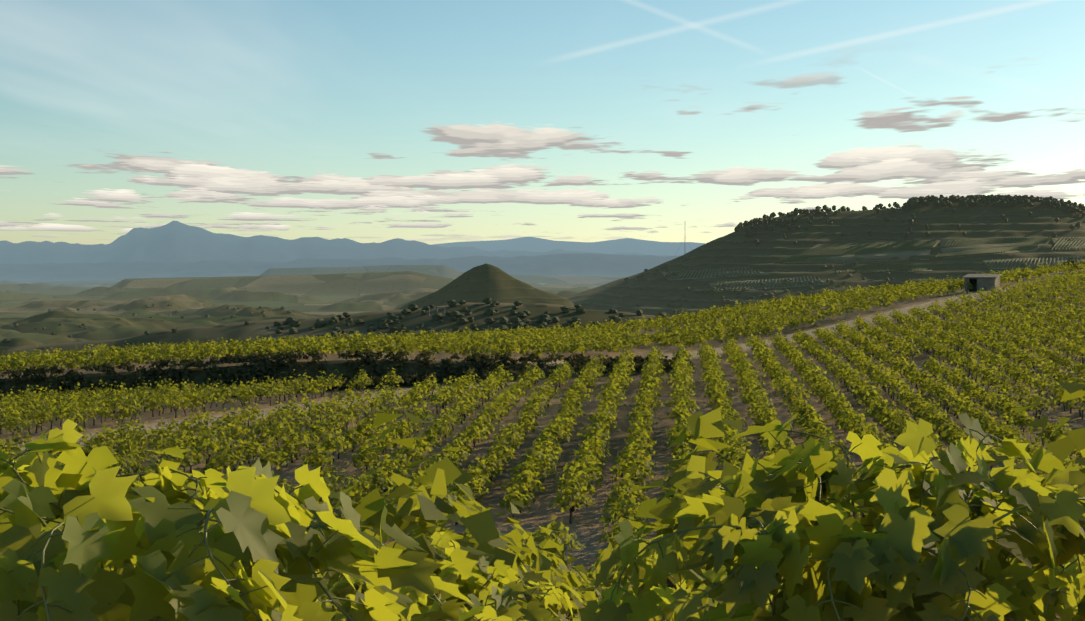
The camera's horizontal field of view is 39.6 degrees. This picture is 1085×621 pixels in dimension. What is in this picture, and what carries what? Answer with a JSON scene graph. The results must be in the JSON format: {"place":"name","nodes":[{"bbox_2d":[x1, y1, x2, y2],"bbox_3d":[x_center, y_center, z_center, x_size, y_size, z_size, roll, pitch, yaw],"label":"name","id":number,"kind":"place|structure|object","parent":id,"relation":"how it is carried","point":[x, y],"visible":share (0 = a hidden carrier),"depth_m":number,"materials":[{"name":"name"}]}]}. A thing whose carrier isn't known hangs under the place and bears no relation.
{"place":"outdoors","nodes":[
{"label":"outdoors","id":0,"kind":"place"},
{"bbox_2d":[0,201,1084,620],"bbox_3d":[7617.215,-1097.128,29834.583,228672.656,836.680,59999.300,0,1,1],"label":"terrain","id":1,"kind":"structure","parent":0,"point":[194,275],"depth_m":2634.53,"materials":[{"name":"brown soil"}]},
{"bbox_2d":[107,531,176,570],"bbox_3d":[-1.707,1.264,5.467,1.504,1.134,1.837,0,1,1],"label":"vine","id":2,"kind":"object","parent":1,"relation":"on","point":[111,564],"depth_m":5.07,"materials":[{"name":"green plant"}]},
{"bbox_2d":[0,365,403,440],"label":"vineyard rows","id":3,"kind":"object","parent":1,"relation":"on","point":[13,414],"visible":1,"depth_m":112.86,"materials":[{"name":"green plant"}]},
{"bbox_2d":[0,419,474,620],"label":"vine","id":4,"kind":"object","parent":1,"relation":"on","point":[74,526],"visible":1,"depth_m":2.90,"materials":[{"name":"green plant"}]},
{"bbox_2d":[0,347,694,403],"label":"scarp brush","id":5,"kind":"object","parent":1,"relation":"on","point":[264,361],"visible":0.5,"depth_m":130.19,"materials":[{"name":"green plant"}]},
{"bbox_2d":[317,532,582,620],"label":"vine","id":6,"kind":"object","parent":1,"relation":"on","point":[502,591],"visible":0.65,"depth_m":5.76,"materials":[{"name":"green plant"}]},
{"bbox_2d":[455,605,527,620],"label":"vine","id":7,"kind":"object","parent":1,"relation":"on","point":[488,613],"visible":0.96,"depth_m":3.97,"materials":[{"name":"green plant"}]},
{"bbox_2d":[2,262,1054,342],"bbox_3d":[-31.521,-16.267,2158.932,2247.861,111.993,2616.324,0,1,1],"label":"scrub trees","id":8,"kind":"object","parent":1,"relation":"on","point":[545,317],"visible":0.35,"depth_m":928.89,"materials":[{"name":"green plant"}]},
{"bbox_2d":[0,266,1084,620],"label":"vineyard","id":9,"kind":"object","parent":1,"relation":"on","point":[420,508],"visible":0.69,"depth_m":84.30,"materials":[{"name":"green plant"}]},
{"bbox_2d":[0,259,1084,371],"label":"vineyard","id":10,"kind":"object","parent":1,"relation":"on","point":[597,336],"visible":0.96,"depth_m":165.37,"materials":[{"name":"green plant"}]},
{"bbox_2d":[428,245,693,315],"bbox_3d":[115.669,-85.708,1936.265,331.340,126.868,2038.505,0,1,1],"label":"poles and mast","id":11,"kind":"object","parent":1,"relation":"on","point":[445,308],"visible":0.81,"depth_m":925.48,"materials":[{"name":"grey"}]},
{"bbox_2d":[617,541,782,620],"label":"vine","id":12,"kind":"object","parent":1,"relation":"on","point":[709,603],"visible":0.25,"depth_m":5.82,"materials":[{"name":"green plant"}]},
{"bbox_2d":[578,412,1084,620],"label":"vine","id":13,"kind":"object","parent":1,"relation":"on","point":[808,538],"visible":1,"depth_m":3.68,"materials":[{"name":"green plant"}]},
{"bbox_2d":[661,236,1084,292],"bbox_3d":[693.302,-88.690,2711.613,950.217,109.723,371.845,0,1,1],"label":"terraced vineyard rows","id":14,"kind":"object","parent":1,"relation":"on","point":[859,252],"visible":0.92,"depth_m":2691.71,"materials":[{"name":"green plant"}]},
{"bbox_2d":[734,194,1084,245],"bbox_3d":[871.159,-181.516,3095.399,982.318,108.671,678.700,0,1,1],"label":"trees","id":15,"kind":"object","parent":1,"relation":"on","point":[1050,201],"visible":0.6,"depth_m":2955.57,"materials":[{"name":"green plant"}]},
{"bbox_2d":[962,274,1001,290],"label":"stone hut","id":16,"kind":"object","parent":1,"relation":"on","point":[986,282],"visible":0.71,"depth_m":200.73,"materials":[{"name":"grey stone"}]},
{"bbox_2d":[1001,462,1084,619],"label":"vine","id":17,"kind":"object","parent":1,"relation":"on","point":[1073,545],"visible":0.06,"depth_m":4.30,"materials":[{"name":"green plant"}]},
{"bbox_2d":[1006,554,1084,620],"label":"vine","id":18,"kind":"object","parent":1,"relation":"on","point":[1065,603],"visible":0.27,"depth_m":5.90,"materials":[{"name":"green plant"}]},
{"bbox_2d":[1063,258,1084,272],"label":"medium scrub","id":19,"kind":"object","parent":1,"relation":"on","point":[1069,261],"visible":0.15,"depth_m":253.06,"materials":[{"name":"green plant"}]},
{"bbox_2d":[0,0,1084,244],"label":"sky","id":20,"kind":"structure","parent":0,"point":[430,122],"materials":[{"name":"blue"}]}
]}

